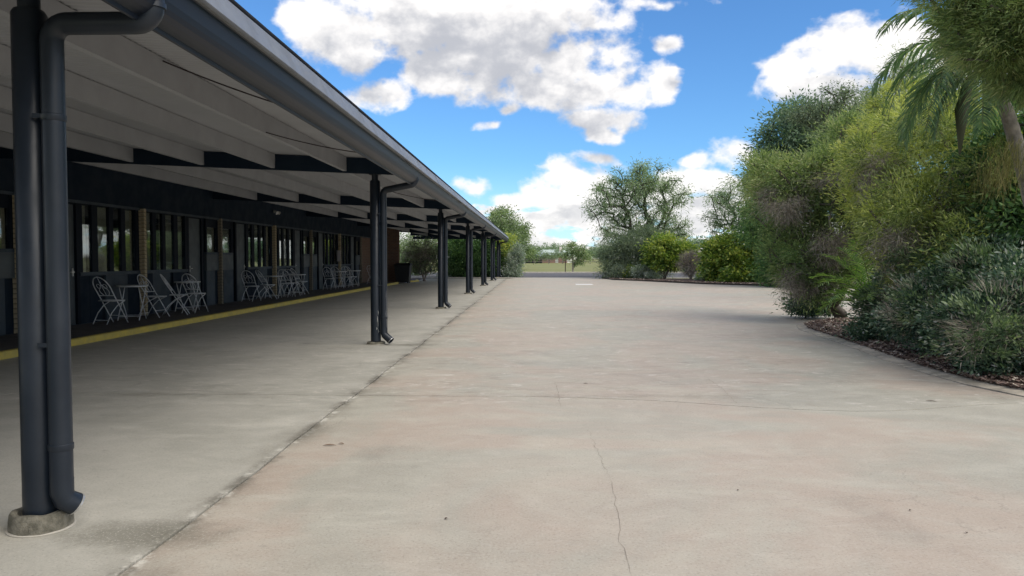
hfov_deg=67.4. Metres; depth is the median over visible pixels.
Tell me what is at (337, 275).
bistro chair
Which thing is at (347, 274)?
bistro chair
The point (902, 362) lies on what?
bed edging
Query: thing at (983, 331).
shrub
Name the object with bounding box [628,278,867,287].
garden bed
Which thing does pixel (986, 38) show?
fine leaved tree
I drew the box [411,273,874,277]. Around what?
road
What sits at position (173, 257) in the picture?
window
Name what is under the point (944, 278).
shrub
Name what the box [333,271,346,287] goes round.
bistro table
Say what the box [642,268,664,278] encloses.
shrub
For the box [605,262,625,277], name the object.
shrub
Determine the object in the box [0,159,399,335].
motel building
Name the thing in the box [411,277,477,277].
road gutter
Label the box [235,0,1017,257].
sky
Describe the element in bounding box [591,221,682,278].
casuarina shrub
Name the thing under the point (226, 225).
window
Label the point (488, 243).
hedge shrub
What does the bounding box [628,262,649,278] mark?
shrub
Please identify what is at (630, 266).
shrub
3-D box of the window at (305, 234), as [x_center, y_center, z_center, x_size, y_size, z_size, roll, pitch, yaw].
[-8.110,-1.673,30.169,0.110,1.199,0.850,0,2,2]
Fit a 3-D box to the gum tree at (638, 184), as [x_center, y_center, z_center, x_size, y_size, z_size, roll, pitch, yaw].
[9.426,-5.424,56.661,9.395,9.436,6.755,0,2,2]
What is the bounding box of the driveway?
[0,278,1023,575]
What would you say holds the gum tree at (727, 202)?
on the grass field
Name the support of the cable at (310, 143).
hanging from the awning
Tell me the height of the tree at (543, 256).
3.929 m
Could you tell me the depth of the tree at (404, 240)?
63.31 m
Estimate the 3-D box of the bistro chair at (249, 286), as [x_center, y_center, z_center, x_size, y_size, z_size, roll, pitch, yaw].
[-7.866,-0.065,23.107,0.407,0.946,0.608,0,2,8]
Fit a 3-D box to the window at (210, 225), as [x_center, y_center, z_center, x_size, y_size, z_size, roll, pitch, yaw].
[-8.356,-1.328,21.305,0.110,1.199,0.800,0,2,2]
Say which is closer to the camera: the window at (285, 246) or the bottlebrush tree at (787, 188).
the bottlebrush tree at (787, 188)
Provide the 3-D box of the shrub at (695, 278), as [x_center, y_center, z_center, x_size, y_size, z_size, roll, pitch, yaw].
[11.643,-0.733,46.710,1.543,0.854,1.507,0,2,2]
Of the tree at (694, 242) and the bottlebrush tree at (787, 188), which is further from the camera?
the tree at (694, 242)
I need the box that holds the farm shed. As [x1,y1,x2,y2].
[522,253,541,262]
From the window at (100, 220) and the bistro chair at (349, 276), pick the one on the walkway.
the bistro chair at (349, 276)
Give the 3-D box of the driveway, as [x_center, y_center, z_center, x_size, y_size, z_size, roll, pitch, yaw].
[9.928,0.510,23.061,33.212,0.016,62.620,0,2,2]
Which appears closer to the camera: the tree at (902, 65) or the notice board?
the tree at (902, 65)
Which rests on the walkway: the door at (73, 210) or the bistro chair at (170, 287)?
the bistro chair at (170, 287)
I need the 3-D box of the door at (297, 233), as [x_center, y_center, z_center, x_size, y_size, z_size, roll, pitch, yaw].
[-8.143,-1.035,29.099,0.105,2.392,0.940,0,2,2]
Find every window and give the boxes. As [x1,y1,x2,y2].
[0,194,14,251]
[78,203,140,275]
[146,211,188,272]
[204,218,218,254]
[222,221,232,254]
[247,224,272,268]
[276,227,294,267]
[302,230,309,255]
[312,231,316,255]
[324,233,338,265]
[341,235,350,265]
[355,237,359,255]
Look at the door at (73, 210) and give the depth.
14.95 m
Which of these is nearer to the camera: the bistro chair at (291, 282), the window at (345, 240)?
the bistro chair at (291, 282)
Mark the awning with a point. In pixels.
(98, 84)
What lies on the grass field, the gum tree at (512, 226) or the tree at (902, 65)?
the gum tree at (512, 226)
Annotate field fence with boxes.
[527,259,595,263]
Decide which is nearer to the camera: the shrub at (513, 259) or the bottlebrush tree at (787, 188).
the bottlebrush tree at (787, 188)
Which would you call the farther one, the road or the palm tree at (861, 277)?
the road
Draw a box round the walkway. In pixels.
[0,282,393,350]
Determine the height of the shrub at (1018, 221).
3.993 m
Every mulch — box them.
[804,317,1023,388]
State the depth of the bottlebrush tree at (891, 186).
11.96 m
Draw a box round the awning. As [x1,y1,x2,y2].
[0,0,508,537]
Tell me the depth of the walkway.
17.12 m
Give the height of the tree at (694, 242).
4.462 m
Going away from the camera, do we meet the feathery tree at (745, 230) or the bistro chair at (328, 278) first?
the bistro chair at (328, 278)
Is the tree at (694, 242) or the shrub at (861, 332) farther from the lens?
the tree at (694, 242)
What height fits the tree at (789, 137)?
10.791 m
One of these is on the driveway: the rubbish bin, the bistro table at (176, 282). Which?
the rubbish bin
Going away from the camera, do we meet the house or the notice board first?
the notice board
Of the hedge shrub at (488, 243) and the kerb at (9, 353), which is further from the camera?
the hedge shrub at (488, 243)
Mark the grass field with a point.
(560, 267)
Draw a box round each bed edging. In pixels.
[602,278,763,285]
[797,324,1023,396]
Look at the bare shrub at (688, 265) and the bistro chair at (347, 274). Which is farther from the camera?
the bare shrub at (688, 265)
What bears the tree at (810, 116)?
on the garden bed at (678, 279)
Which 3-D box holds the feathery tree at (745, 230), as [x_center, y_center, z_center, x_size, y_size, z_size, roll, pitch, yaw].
[12.724,-2.467,37.248,4.176,5.120,5.130,0,2,2]
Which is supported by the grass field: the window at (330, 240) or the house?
the house
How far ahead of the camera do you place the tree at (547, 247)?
238.67 m
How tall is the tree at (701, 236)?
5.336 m
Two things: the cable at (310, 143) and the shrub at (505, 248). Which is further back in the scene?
the shrub at (505, 248)
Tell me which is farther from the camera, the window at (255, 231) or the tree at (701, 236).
the tree at (701, 236)
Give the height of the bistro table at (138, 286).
0.733 m
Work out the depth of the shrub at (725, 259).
43.51 m
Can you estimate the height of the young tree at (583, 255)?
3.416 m
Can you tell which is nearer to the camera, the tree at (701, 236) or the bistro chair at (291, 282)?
the bistro chair at (291, 282)
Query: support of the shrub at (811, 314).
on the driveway
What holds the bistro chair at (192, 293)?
on the walkway
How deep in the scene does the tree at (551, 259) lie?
221.53 m
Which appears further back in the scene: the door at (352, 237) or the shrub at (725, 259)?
the shrub at (725, 259)
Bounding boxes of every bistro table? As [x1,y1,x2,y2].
[116,285,147,320]
[174,281,200,310]
[264,276,282,297]
[289,274,305,294]
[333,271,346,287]
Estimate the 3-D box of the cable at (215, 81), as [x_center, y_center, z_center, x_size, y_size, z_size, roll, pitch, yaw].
[-2.312,-1.678,6.406,1.099,0.348,0.014,-1,2,-20]
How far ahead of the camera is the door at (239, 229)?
23.46 m
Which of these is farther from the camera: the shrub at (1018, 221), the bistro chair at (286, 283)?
the bistro chair at (286, 283)
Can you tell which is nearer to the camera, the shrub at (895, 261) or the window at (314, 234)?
the shrub at (895, 261)
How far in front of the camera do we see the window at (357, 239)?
39.12 m
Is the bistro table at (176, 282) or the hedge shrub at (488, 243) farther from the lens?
the hedge shrub at (488, 243)
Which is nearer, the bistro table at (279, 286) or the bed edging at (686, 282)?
the bistro table at (279, 286)
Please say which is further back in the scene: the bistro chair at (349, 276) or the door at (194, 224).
the bistro chair at (349, 276)
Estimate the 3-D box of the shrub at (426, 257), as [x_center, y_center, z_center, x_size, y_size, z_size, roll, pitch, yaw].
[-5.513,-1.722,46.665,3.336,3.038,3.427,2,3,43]
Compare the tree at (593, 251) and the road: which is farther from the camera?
the tree at (593, 251)
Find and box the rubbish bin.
[394,263,411,282]
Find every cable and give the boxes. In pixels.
[162,60,271,102]
[266,132,355,152]
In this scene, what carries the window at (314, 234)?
in the motel building
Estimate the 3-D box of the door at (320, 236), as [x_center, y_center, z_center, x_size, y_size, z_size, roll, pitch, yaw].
[-8.054,-1.158,32.285,0.105,2.392,0.940,0,2,2]
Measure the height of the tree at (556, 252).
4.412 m
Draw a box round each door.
[68,202,80,324]
[187,216,203,307]
[233,222,247,300]
[294,229,301,291]
[317,232,324,288]
[351,236,354,283]
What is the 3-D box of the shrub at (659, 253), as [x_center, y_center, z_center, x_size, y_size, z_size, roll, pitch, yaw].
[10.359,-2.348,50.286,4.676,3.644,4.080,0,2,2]
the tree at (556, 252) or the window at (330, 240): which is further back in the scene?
the tree at (556, 252)
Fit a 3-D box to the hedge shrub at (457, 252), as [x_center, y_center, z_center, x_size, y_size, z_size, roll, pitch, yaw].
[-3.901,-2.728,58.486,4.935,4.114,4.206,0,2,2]
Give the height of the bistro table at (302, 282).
0.733 m
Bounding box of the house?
[537,247,568,262]
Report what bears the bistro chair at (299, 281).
on the walkway
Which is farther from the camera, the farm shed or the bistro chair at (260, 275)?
the farm shed
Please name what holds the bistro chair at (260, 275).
on the walkway
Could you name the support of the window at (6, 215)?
in the motel building
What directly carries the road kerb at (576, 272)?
on the grass field
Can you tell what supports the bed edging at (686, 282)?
on the driveway
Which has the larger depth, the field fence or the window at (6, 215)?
the field fence
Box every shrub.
[400,236,453,280]
[434,239,489,276]
[462,239,509,276]
[495,229,528,276]
[501,238,527,276]
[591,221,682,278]
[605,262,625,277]
[621,261,641,277]
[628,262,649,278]
[635,226,700,278]
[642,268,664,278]
[675,248,699,278]
[692,224,768,281]
[692,273,704,279]
[770,289,846,318]
[829,268,904,341]
[854,222,1023,356]
[877,212,1020,286]
[900,240,1023,376]
[908,99,1023,276]
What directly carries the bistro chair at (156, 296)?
on the walkway
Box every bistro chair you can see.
[92,277,128,324]
[137,274,169,317]
[160,274,189,314]
[181,273,208,312]
[241,270,260,301]
[255,270,276,298]
[278,269,295,297]
[283,269,300,296]
[290,268,308,293]
[323,267,335,288]
[331,267,343,288]
[341,266,352,286]
[344,266,357,286]
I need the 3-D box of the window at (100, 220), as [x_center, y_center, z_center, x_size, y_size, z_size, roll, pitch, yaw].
[-8.495,-0.980,16.206,0.115,1.499,2.300,0,2,2]
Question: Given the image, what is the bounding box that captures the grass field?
[422,258,877,279]
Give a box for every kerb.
[0,282,397,359]
[432,272,867,272]
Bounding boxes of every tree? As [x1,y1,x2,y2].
[400,232,449,274]
[485,204,542,266]
[529,250,549,262]
[534,242,565,251]
[543,252,558,262]
[550,248,574,262]
[555,241,593,271]
[577,152,705,252]
[587,244,601,259]
[683,238,703,246]
[689,235,714,243]
[698,175,760,237]
[725,192,814,287]
[726,103,891,318]
[736,84,861,199]
[773,78,871,271]
[809,239,882,334]
[817,69,1023,300]
[835,35,981,169]
[870,3,1023,208]
[896,0,1023,122]
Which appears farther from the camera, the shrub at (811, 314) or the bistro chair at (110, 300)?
the shrub at (811, 314)
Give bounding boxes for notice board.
[337,250,340,260]

